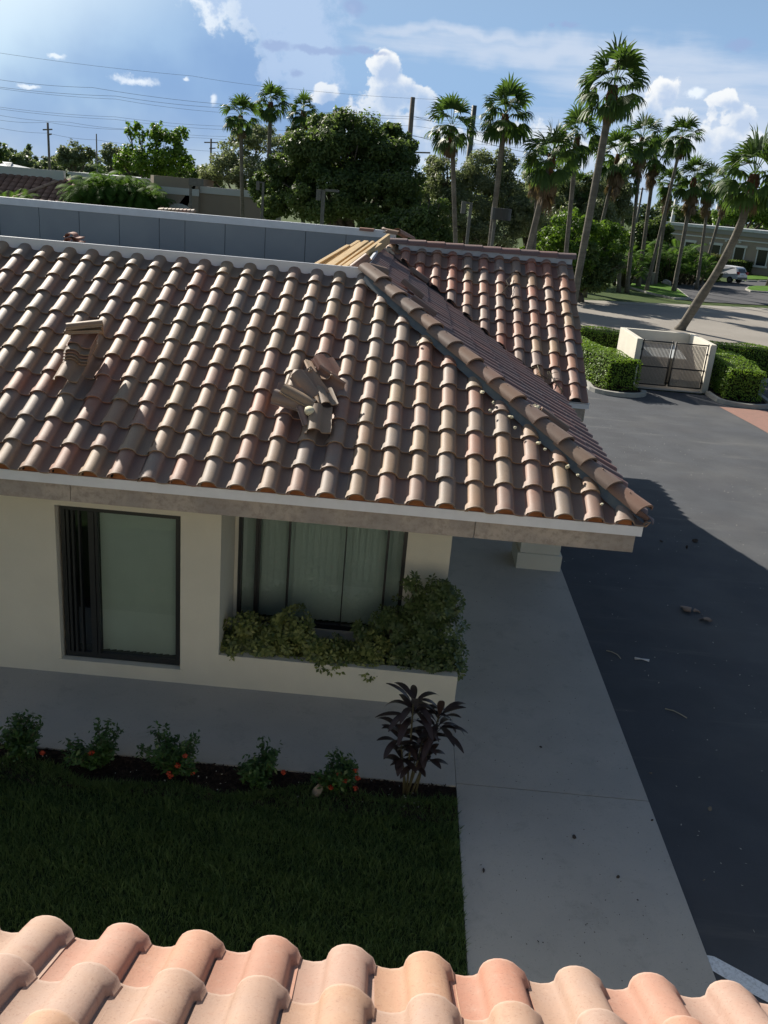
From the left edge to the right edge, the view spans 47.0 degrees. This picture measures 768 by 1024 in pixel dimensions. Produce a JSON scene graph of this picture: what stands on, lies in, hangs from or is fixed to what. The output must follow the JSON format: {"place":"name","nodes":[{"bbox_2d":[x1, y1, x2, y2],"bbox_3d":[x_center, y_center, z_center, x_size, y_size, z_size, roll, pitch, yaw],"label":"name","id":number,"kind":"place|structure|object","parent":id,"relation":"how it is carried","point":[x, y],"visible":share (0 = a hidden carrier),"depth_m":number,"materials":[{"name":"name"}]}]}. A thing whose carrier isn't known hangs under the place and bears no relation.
{"place":"outdoors","nodes":[
{"label":"outdoors","id":0,"kind":"place"},
{"bbox_2d":[0,754,470,975],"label":"lawn","id":1,"kind":"structure","parent":0,"point":[237,896],"depth_m":8.10,"materials":[{"name":"green plant"}]},
{"bbox_2d":[0,743,457,823],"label":"mulch bed","id":2,"kind":"object","parent":1,"relation":"on","point":[208,779],"visible":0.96,"depth_m":9.44,"materials":[{"name":"brown wood"}]},
{"bbox_2d":[0,709,44,765],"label":"ixora bush","id":3,"kind":"object","parent":2,"relation":"on","point":[19,735],"visible":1,"depth_m":9.23,"materials":[{"name":"green plant"}]},
{"bbox_2d":[58,717,123,770],"bbox_3d":[-3.066,2.484,9.340,0.732,0.516,0.576,-3,21,-21],"label":"ixora bush","id":4,"kind":"object","parent":2,"relation":"on","point":[101,753],"visible":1,"depth_m":9.24,"materials":[{"name":"green plant"}]},
{"bbox_2d":[135,720,199,778],"bbox_3d":[-2.252,2.534,9.294,0.718,0.588,0.747,5,20,0],"label":"ixora bush","id":5,"kind":"object","parent":2,"relation":"on","point":[170,758],"visible":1,"depth_m":9.24,"materials":[{"name":"green plant"}]},
{"bbox_2d":[233,736,286,788],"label":"ixora bush","id":6,"kind":"object","parent":2,"relation":"on","point":[258,770],"visible":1,"depth_m":9.22,"materials":[{"name":"green plant"}]},
{"bbox_2d":[309,748,360,793],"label":"ixora bush","id":7,"kind":"object","parent":2,"relation":"on","point":[340,775],"visible":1,"depth_m":9.23,"materials":[{"name":"green plant"}]},
{"bbox_2d":[375,682,467,794],"bbox_3d":[0.371,2.407,9.196,0.977,1.310,0.720,5,20,0],"label":"cordyline plant","id":8,"kind":"object","parent":2,"relation":"on","point":[428,734],"visible":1,"depth_m":9.12,"materials":[{"name":"purple plant"}]},
{"bbox_2d":[0,0,767,223],"label":"sky","id":9,"kind":"structure","parent":0,"point":[708,58],"materials":[{"name":"blue"}]},
{"bbox_2d":[33,167,767,933],"bbox_3d":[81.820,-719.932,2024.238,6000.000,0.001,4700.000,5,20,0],"label":"ground","id":10,"kind":"structure","parent":0,"point":[611,293],"depth_m":68.50,"materials":[{"name":"green plant"}]},
{"bbox_2d":[52,138,98,174],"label":"round tree","id":11,"kind":"object","parent":10,"relation":"on","point":[67,156],"visible":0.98,"depth_m":140.15,"materials":[{"name":"green plant"}]},
{"bbox_2d":[55,170,132,205],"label":"clumping palm","id":12,"kind":"object","parent":10,"relation":"on","point":[69,197],"visible":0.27,"depth_m":64.87,"materials":[{"name":"green plant"}]},
{"bbox_2d":[69,164,151,207],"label":"clumping palm","id":13,"kind":"object","parent":10,"relation":"on","point":[114,184],"visible":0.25,"depth_m":64.79,"materials":[{"name":"green plant"}]},
{"bbox_2d":[95,142,126,174],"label":"round tree","id":14,"kind":"object","parent":10,"relation":"on","point":[106,153],"visible":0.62,"depth_m":139.76,"materials":[{"name":"green plant"}]},
{"bbox_2d":[0,147,225,187],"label":"trees","id":15,"kind":"object","parent":10,"relation":"on","point":[24,158],"visible":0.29,"depth_m":193.95,"materials":[{"name":"green plant"}]},
{"bbox_2d":[90,175,171,209],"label":"clumping palm","id":16,"kind":"object","parent":10,"relation":"on","point":[141,198],"visible":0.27,"depth_m":65.14,"materials":[{"name":"green plant"}]},
{"bbox_2d":[0,166,280,220],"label":"tiled building","id":17,"kind":"structure","parent":10,"relation":"on","point":[208,198],"depth_m":69.45,"materials":[{"name":"brown"}]},
{"bbox_2d":[120,184,176,209],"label":"clumping palm","id":18,"kind":"object","parent":10,"relation":"on","point":[160,192],"visible":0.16,"depth_m":65.78,"materials":[{"name":"green plant"}]},
{"bbox_2d":[112,120,195,178],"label":"sparse tree","id":19,"kind":"object","parent":10,"relation":"on","point":[162,161],"visible":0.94,"depth_m":77.85,"materials":[{"name":"green plant"}]},
{"bbox_2d":[219,92,261,217],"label":"fan palm","id":20,"kind":"object","parent":10,"relation":"on","point":[237,124],"visible":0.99,"depth_m":57.01,"materials":[{"name":"green plant"}]},
{"bbox_2d":[197,120,285,189],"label":"oak tree","id":21,"kind":"object","parent":10,"relation":"on","point":[229,160],"visible":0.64,"depth_m":71.95,"materials":[{"name":"green plant"}]},
{"bbox_2d":[253,79,290,157],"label":"fan palm","id":22,"kind":"object","parent":10,"relation":"on","point":[267,115],"visible":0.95,"depth_m":60.33,"materials":[{"name":"green plant"}]},
{"bbox_2d":[285,89,318,222],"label":"fan palm","id":23,"kind":"object","parent":10,"relation":"on","point":[300,119],"visible":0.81,"depth_m":61.94,"materials":[{"name":"green plant"}]},
{"bbox_2d":[246,105,429,227],"bbox_3d":[-2.832,-20.061,56.563,12.581,11.094,8.400,5,20,0],"label":"fig tree","id":24,"kind":"object","parent":10,"relation":"on","point":[356,161],"visible":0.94,"depth_m":54.68,"materials":[{"name":"green plant"}]},
{"bbox_2d":[0,535,715,997],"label":"walkway","id":25,"kind":"structure","parent":10,"relation":"on","point":[548,883],"depth_m":10.03,"materials":[{"name":"grey concrete"}]},
{"bbox_2d":[0,196,653,707],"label":"office building","id":26,"kind":"structure","parent":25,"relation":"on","point":[168,454],"depth_m":10.92,"materials":[{"name":"tile"}]},
{"bbox_2d":[53,359,86,382],"bbox_3d":[-3.668,-1.683,10.351,0.297,0.099,0.414,6,46,2],"label":"roof tile","id":27,"kind":"object","parent":26,"relation":"on","point":[70,370],"visible":0.83,"depth_m":10.30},
{"bbox_2d":[62,343,97,365],"bbox_3d":[-3.625,-1.917,10.536,0.297,0.099,0.414,6,47,1],"label":"roof tile","id":28,"kind":"object","parent":27,"relation":"on","point":[76,360],"visible":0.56,"depth_m":10.42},
{"bbox_2d":[63,340,97,362],"bbox_3d":[-3.618,-1.952,10.520,0.297,0.099,0.414,5,47,1],"label":"roof tile","id":29,"kind":"object","parent":28,"relation":"on","point":[77,357],"visible":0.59,"depth_m":10.40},
{"bbox_2d":[63,337,97,358],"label":"roof tile","id":30,"kind":"object","parent":29,"relation":"on","point":[77,354],"visible":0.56,"depth_m":10.38,"materials":[{"name":"brown ceramic"}]},
{"bbox_2d":[63,340,95,355],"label":"roof tile","id":31,"kind":"object","parent":30,"relation":"on","point":[78,349],"visible":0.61,"depth_m":10.38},
{"bbox_2d":[65,330,98,348],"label":"roof tile","id":32,"kind":"object","parent":31,"relation":"on","point":[85,341],"visible":0.62,"depth_m":10.43,"materials":[{"name":"brown ceramic"}]},
{"bbox_2d":[64,326,103,334],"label":"roof tile","id":33,"kind":"object","parent":32,"relation":"on","point":[99,330],"visible":0.81,"depth_m":10.42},
{"bbox_2d":[66,319,103,329],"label":"roof tile","id":34,"kind":"object","parent":33,"relation":"on","point":[83,324],"visible":0.98,"depth_m":10.45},
{"bbox_2d":[60,505,180,664],"bbox_3d":[-3.193,0.836,11.014,1.470,2.210,0.530,5,20,0],"label":"window","id":35,"kind":"structure","parent":26,"relation":"in","point":[124,572],"depth_m":10.89,"materials":[{"name":"glass"}]},
{"bbox_2d":[220,610,297,660],"bbox_3d":[-1.566,1.581,11.182,1.084,0.703,0.788,-3,21,-21],"label":"schefflera shrub","id":36,"kind":"object","parent":26,"relation":"on","point":[256,638],"visible":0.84,"depth_m":11.01,"materials":[{"name":"green plant"}]},
{"bbox_2d":[270,382,304,411],"bbox_3d":[-1.064,-1.328,10.167,0.414,0.297,0.099,16,-23,4],"label":"roof tile","id":37,"kind":"object","parent":26,"relation":"on","point":[279,399],"visible":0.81,"depth_m":10.12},
{"bbox_2d":[270,603,348,676],"bbox_3d":[-0.944,1.601,11.120,1.078,0.809,0.732,13,21,21],"label":"schefflera shrub","id":38,"kind":"object","parent":26,"relation":"on","point":[309,648],"visible":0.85,"depth_m":10.96,"materials":[{"name":"green plant"}]},
{"bbox_2d":[290,366,328,397],"bbox_3d":[-0.872,-1.495,10.292,0.297,0.099,0.414,-31,69,-12],"label":"roof tile","id":39,"kind":"object","parent":26,"relation":"on","point":[306,381],"visible":0.91,"depth_m":10.29,"materials":[{"name":"brown ceramic"}]},
{"bbox_2d":[304,403,332,433],"bbox_3d":[-0.738,-1.053,9.954,0.297,0.099,0.414,0,49,1],"label":"roof tile","id":40,"kind":"object","parent":26,"relation":"on","point":[320,418],"visible":0.93,"depth_m":9.92,"materials":[{"name":"beige ceramic"}]},
{"bbox_2d":[279,384,316,406],"bbox_3d":[-0.961,-1.347,10.184,0.414,0.099,0.297,29,30,8],"label":"roof tile","id":41,"kind":"object","parent":40,"relation":"on","point":[295,395],"visible":0.8,"depth_m":10.09,"materials":[{"name":"brown ceramic"}]},
{"bbox_2d":[236,517,407,631],"bbox_3d":[-0.802,0.544,11.631,2.210,2.150,0.530,5,20,0],"label":"window","id":42,"kind":"structure","parent":26,"relation":"in","point":[339,573],"depth_m":11.57,"materials":[{"name":"brown metal"}]},
{"bbox_2d":[311,354,340,377],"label":"roof tile","id":43,"kind":"object","parent":26,"relation":"on","point":[329,364],"visible":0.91,"depth_m":10.69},
{"bbox_2d":[315,385,338,404],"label":"roof tile","id":44,"kind":"object","parent":26,"relation":"on","point":[323,396],"visible":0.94,"depth_m":10.20,"materials":[{"name":"brown ceramic"}]},
{"bbox_2d":[317,365,345,394],"bbox_3d":[-0.698,-1.523,10.455,0.414,0.099,0.297,37,71,20],"label":"roof tile","id":45,"kind":"object","parent":26,"relation":"on","point":[335,383],"visible":0.58,"depth_m":10.48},
{"bbox_2d":[329,240,368,264],"bbox_3d":[-0.753,-4.207,14.868,0.090,0.626,2.952,10,20,14],"label":"timber","id":46,"kind":"object","parent":26,"relation":"on","point":[346,255],"visible":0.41,"depth_m":15.27,"materials":[{"name":"brown wood"}]},
{"bbox_2d":[326,627,396,682],"bbox_3d":[-0.361,1.744,11.166,1.106,0.592,0.694,5,20,0],"label":"schefflera shrub","id":47,"kind":"object","parent":26,"relation":"on","point":[364,652],"visible":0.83,"depth_m":11.02,"materials":[{"name":"green plant"}]},
{"bbox_2d":[344,234,389,265],"bbox_3d":[-0.357,-4.341,15.105,0.060,0.671,4.750,8,20,8],"label":"timber","id":48,"kind":"object","parent":26,"relation":"on","point":[385,240],"visible":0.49,"depth_m":15.98,"materials":[{"name":"brown wood"}]},
{"bbox_2d":[350,593,416,665],"bbox_3d":[0.013,1.545,11.277,0.925,0.970,0.599,5,20,0],"label":"schefflera shrub","id":49,"kind":"object","parent":26,"relation":"on","point":[389,622],"visible":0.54,"depth_m":11.14,"materials":[{"name":"green plant"}]},
{"bbox_2d":[386,570,470,681],"bbox_3d":[0.585,1.431,11.151,1.081,1.356,0.891,5,20,0],"label":"schefflera shrub","id":50,"kind":"object","parent":26,"relation":"on","point":[429,647],"visible":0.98,"depth_m":10.99,"materials":[{"name":"green plant"}]},
{"bbox_2d":[538,407,569,431],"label":"roof tile","id":51,"kind":"object","parent":26,"relation":"on","point":[560,423],"visible":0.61,"depth_m":10.77,"materials":[{"name":"brown ceramic"}]},
{"bbox_2d":[0,915,767,1023],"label":"building","id":52,"kind":"structure","parent":10,"relation":"on","point":[54,970],"depth_m":3.39,"materials":[{"name":"tile"}]},
{"bbox_2d":[356,171,458,242],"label":"fig tree","id":53,"kind":"object","parent":10,"relation":"on","point":[409,213],"visible":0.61,"depth_m":51.53,"materials":[{"name":"green plant"}]},
{"bbox_2d":[408,97,429,153],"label":"utility pole","id":54,"kind":"object","parent":10,"relation":"on","point":[411,115],"visible":0.33,"depth_m":86.81,"materials":[{"name":"brown wood"}]},
{"bbox_2d":[421,147,549,247],"bbox_3d":[6.396,-19.009,58.096,8.638,9.728,5.979,5,20,0],"label":"oak tree","id":55,"kind":"object","parent":10,"relation":"on","point":[478,177],"visible":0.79,"depth_m":57.06,"materials":[{"name":"green plant"}]},
{"bbox_2d":[478,72,534,245],"bbox_3d":[5.772,-15.802,45.125,2.898,12.116,2.987,11,21,16],"label":"fan palm","id":56,"kind":"object","parent":10,"relation":"on","point":[504,129],"visible":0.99,"depth_m":43.41,"materials":[{"name":"green plant"}]},
{"bbox_2d":[517,207,631,275],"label":"leafy tree","id":57,"kind":"object","parent":10,"relation":"on","point":[605,236],"visible":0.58,"depth_m":60.71,"materials":[{"name":"green plant"}]},
{"bbox_2d":[522,159,634,240],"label":"oak tree","id":58,"kind":"object","parent":10,"relation":"on","point":[620,208],"visible":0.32,"depth_m":66.42,"materials":[{"name":"green plant"}]},
{"bbox_2d":[568,172,592,217],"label":"fan palm","id":59,"kind":"object","parent":10,"relation":"on","point":[581,176],"visible":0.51,"depth_m":66.49,"materials":[{"name":"green plant"}]},
{"bbox_2d":[422,186,766,229],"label":"trees","id":60,"kind":"object","parent":10,"relation":"on","point":[657,210],"visible":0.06,"depth_m":174.16,"materials":[{"name":"green plant"}]},
{"bbox_2d":[573,241,631,301],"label":"shade tree","id":61,"kind":"object","parent":10,"relation":"on","point":[599,277],"visible":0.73,"depth_m":60.03,"materials":[{"name":"green plant"}]},
{"bbox_2d":[573,32,650,302],"bbox_3d":[9.012,-13.125,37.367,3.086,12.914,2.994,1,20,-10],"label":"fan palm","id":62,"kind":"object","parent":10,"relation":"on","point":[612,108],"visible":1,"depth_m":35.65,"materials":[{"name":"green plant"}]},
{"bbox_2d":[583,126,640,297],"bbox_3d":[15.959,-21.270,63.006,3.520,11.919,3.596,5,20,0],"label":"fan palm","id":63,"kind":"object","parent":10,"relation":"on","point":[617,169],"visible":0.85,"depth_m":61.71,"materials":[{"name":"green plant"}]},
{"bbox_2d":[586,377,640,392],"bbox_3d":[7.716,-5.556,34.718,2.997,0.001,8.504,4,20,-2],"label":"planting bed","id":64,"kind":"object","parent":10,"relation":"on","point":[629,390],"visible":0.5,"depth_m":31.89,"materials":[{"name":"brown soil"}]},
{"bbox_2d":[580,325,619,351],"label":"clipped hedge","id":65,"kind":"object","parent":64,"relation":"on","point":[607,337],"visible":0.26,"depth_m":37.72,"materials":[{"name":"green plant"}]},
{"bbox_2d":[581,336,642,390],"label":"clipped hedge","id":66,"kind":"object","parent":64,"relation":"on","point":[616,368],"visible":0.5,"depth_m":31.55,"materials":[{"name":"green plant"}]},
{"bbox_2d":[616,165,640,292],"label":"fan palm","id":67,"kind":"object","parent":10,"relation":"on","point":[618,287],"visible":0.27,"depth_m":68.66,"materials":[{"name":"green plant"}]},
{"bbox_2d":[612,245,651,286],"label":"clumping palm","id":68,"kind":"object","parent":10,"relation":"on","point":[635,268],"visible":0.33,"depth_m":75.84,"materials":[{"name":"green plant"}]},
{"bbox_2d":[618,112,664,292],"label":"fan palm","id":69,"kind":"object","parent":10,"relation":"on","point":[650,151],"visible":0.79,"depth_m":67.56,"materials":[{"name":"green plant"}]},
{"bbox_2d":[625,213,676,256],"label":"shade tree","id":70,"kind":"object","parent":10,"relation":"on","point":[653,229],"visible":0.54,"depth_m":86.37,"materials":[{"name":"green plant"}]},
{"bbox_2d":[560,383,767,1003],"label":"asphalt drive","id":71,"kind":"structure","parent":10,"relation":"on","point":[689,439],"depth_m":13.49,"materials":[{"name":"grey asphalt"}]},
{"bbox_2d":[586,380,646,397],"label":"kerb","id":72,"kind":"structure","parent":71,"relation":"on","point":[592,388],"depth_m":30.81,"materials":[{"name":"concrete"}]},
{"bbox_2d":[705,378,767,408],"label":"kerb","id":73,"kind":"structure","parent":71,"relation":"on","point":[712,396],"depth_m":30.86,"materials":[{"name":"concrete"}]},
{"bbox_2d":[707,955,767,1001],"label":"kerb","id":74,"kind":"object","parent":71,"relation":"on","point":[756,987],"visible":0.56,"depth_m":7.49,"materials":[{"name":"grey concrete"}]},
{"bbox_2d":[617,327,716,393],"bbox_3d":[10.619,-5.813,33.684,2.890,1.800,2.900,5,20,0],"label":"trash enclosure","id":75,"kind":"object","parent":10,"relation":"on","point":[697,353],"visible":0.9,"depth_m":32.53,"materials":[{"name":"paint"}]},
{"bbox_2d":[639,343,684,382],"bbox_3d":[10.491,-5.753,34.003,1.740,1.210,1.550,5,20,0],"label":"dumpster","id":76,"kind":"object","parent":75,"relation":"in","point":[662,363],"visible":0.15,"depth_m":33.46,"materials":[{"name":"grey metal"}]},
{"bbox_2d":[644,239,710,284],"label":"clumping palm","id":77,"kind":"object","parent":10,"relation":"on","point":[673,252],"visible":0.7,"depth_m":82.79,"materials":[{"name":"green plant"}]},
{"bbox_2d":[671,204,715,224],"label":"leafy tree","id":78,"kind":"object","parent":10,"relation":"on","point":[696,217],"visible":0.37,"depth_m":140.20,"materials":[{"name":"green plant"}]},
{"bbox_2d":[688,161,732,289],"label":"fan palm","id":79,"kind":"object","parent":10,"relation":"on","point":[708,199],"visible":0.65,"depth_m":78.00,"materials":[{"name":"green plant"}]},
{"bbox_2d":[677,280,767,304],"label":"parking lot","id":80,"kind":"structure","parent":10,"relation":"on","point":[727,292],"depth_m":79.35,"materials":[{"name":"grey asphalt"}]},
{"bbox_2d":[671,251,717,284],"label":"clumping palm","id":81,"kind":"object","parent":80,"relation":"on","point":[691,281],"visible":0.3,"depth_m":85.20,"materials":[{"name":"green plant"}]},
{"bbox_2d":[656,222,767,275],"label":"taupe building","id":82,"kind":"structure","parent":80,"relation":"on","point":[751,245],"depth_m":113.76,"materials":[{"name":"paint"}]},
{"bbox_2d":[752,247,767,268],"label":"window","id":83,"kind":"structure","parent":82,"relation":"in","point":[761,259],"depth_m":111.64,"materials":[{"name":"black"}]},
{"bbox_2d":[699,176,735,284],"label":"fan palm","id":84,"kind":"object","parent":80,"relation":"on","point":[721,213],"visible":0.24,"depth_m":84.37,"materials":[{"name":"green plant"}]},
{"bbox_2d":[720,265,748,282],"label":"parked car","id":85,"kind":"object","parent":80,"relation":"on","point":[738,274],"visible":0.63,"depth_m":92.93,"materials":[{"name":"white paint"}]},
{"bbox_2d":[708,373,767,403],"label":"planting bed","id":86,"kind":"object","parent":10,"relation":"on","point":[710,389],"visible":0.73,"depth_m":32.03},
{"bbox_2d":[707,340,767,373],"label":"clipped hedge","id":87,"kind":"object","parent":86,"relation":"on","point":[757,354],"visible":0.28,"depth_m":36.77,"materials":[{"name":"green plant"}]},
{"bbox_2d":[709,348,767,401],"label":"clipped hedge","id":88,"kind":"object","parent":86,"relation":"on","point":[733,374],"visible":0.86,"depth_m":31.54,"materials":[{"name":"green plant"}]},
{"bbox_2d":[711,187,767,229],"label":"leafy tree","id":89,"kind":"object","parent":10,"relation":"on","point":[761,218],"visible":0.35,"depth_m":129.85,"materials":[{"name":"green plant"}]},
{"bbox_2d":[726,259,753,273],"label":"clipped hedge","id":90,"kind":"object","parent":10,"relation":"on","point":[747,266],"visible":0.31,"depth_m":111.66,"materials":[{"name":"green plant"}]},
{"bbox_2d":[721,407,767,432],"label":"paver walk","id":91,"kind":"structure","parent":10,"relation":"on","point":[758,418],"depth_m":29.47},
{"bbox_2d":[630,282,687,297],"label":"grass island","id":92,"kind":"structure","parent":0,"point":[661,289],"depth_m":74.89,"materials":[{"name":"green plant"}]},
{"bbox_2d":[616,254,673,281],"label":"clipped hedge","id":93,"kind":"object","parent":92,"relation":"on","point":[663,271],"visible":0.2,"depth_m":83.35,"materials":[{"name":"green plant"}]},
{"bbox_2d":[635,134,671,285],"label":"fan palm","id":94,"kind":"object","parent":92,"relation":"on","point":[654,168],"visible":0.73,"depth_m":73.88,"materials":[{"name":"green plant"}]},
{"bbox_2d":[654,166,683,283],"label":"fan palm","id":95,"kind":"object","parent":92,"relation":"on","point":[663,190],"visible":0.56,"depth_m":78.46,"materials":[{"name":"green plant"}]},
{"bbox_2d":[644,109,704,290],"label":"fan palm","id":96,"kind":"object","parent":92,"relation":"on","point":[685,145],"visible":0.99,"depth_m":69.32,"materials":[{"name":"green plant"}]},
{"bbox_2d":[669,153,714,290],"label":"fan palm","id":97,"kind":"object","parent":92,"relation":"on","point":[691,194],"visible":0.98,"depth_m":72.28,"materials":[{"name":"green plant"}]},
{"bbox_2d":[577,303,767,346],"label":"road","id":98,"kind":"structure","parent":0,"point":[730,325],"depth_m":55.01,"materials":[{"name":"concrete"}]},
{"bbox_2d":[316,189,338,224],"bbox_3d":[-2.520,-10.313,36.804,0.900,5.920,0.360,5,20,0],"label":"lamp post","id":99,"kind":"object","parent":98,"relation":"on","point":[320,195],"visible":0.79,"depth_m":35.85,"materials":[{"name":"grey metal"}]},
{"bbox_2d":[423,93,480,242],"bbox_3d":[3.235,-16.307,47.245,2.929,11.260,3.104,-3,21,-21],"label":"fan palm","id":100,"kind":"object","parent":98,"relation":"on","point":[445,148],"visible":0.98,"depth_m":45.67,"materials":[{"name":"green plant"}]},
{"bbox_2d":[461,201,472,244],"bbox_3d":[3.493,-11.126,40.520,0.495,5.906,0.300,5,20,0],"label":"lamp post","id":101,"kind":"object","parent":98,"relation":"on","point":[463,206],"visible":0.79,"depth_m":39.62,"materials":[{"name":"grey metal"}]},
{"bbox_2d":[490,207,511,245],"bbox_3d":[5.285,-11.564,42.417,0.945,5.732,0.960,5,20,0],"label":"lamp post","id":102,"kind":"object","parent":98,"relation":"on","point":[500,214],"visible":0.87,"depth_m":41.22,"materials":[{"name":"grey metal"}]},
{"bbox_2d":[519,144,560,249],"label":"fan palm","id":103,"kind":"object","parent":98,"relation":"on","point":[532,192],"visible":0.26,"depth_m":53.98,"materials":[{"name":"green plant"}]},
{"bbox_2d":[517,120,581,249],"bbox_3d":[7.920,-14.364,44.445,3.180,10.290,3.152,5,20,0],"label":"fan palm","id":104,"kind":"object","parent":98,"relation":"on","point":[545,179],"visible":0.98,"depth_m":43.12,"materials":[{"name":"green plant"}]},
{"bbox_2d":[548,102,601,252],"bbox_3d":[10.169,-16.545,49.026,3.096,11.597,2.998,-8,24,-32],"label":"fan palm","id":105,"kind":"object","parent":98,"relation":"on","point":[585,152],"visible":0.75,"depth_m":47.51,"materials":[{"name":"green plant"}]},
{"bbox_2d":[578,300,767,310],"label":"road gutter","id":106,"kind":"object","parent":98,"relation":"on","point":[670,305],"depth_m":64.33,"materials":[{"name":"concrete"}]},
{"bbox_2d":[674,123,767,330],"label":"fan palm","id":107,"kind":"object","parent":98,"relation":"on","point":[748,199],"visible":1,"depth_m":45.68,"materials":[{"name":"green plant"}]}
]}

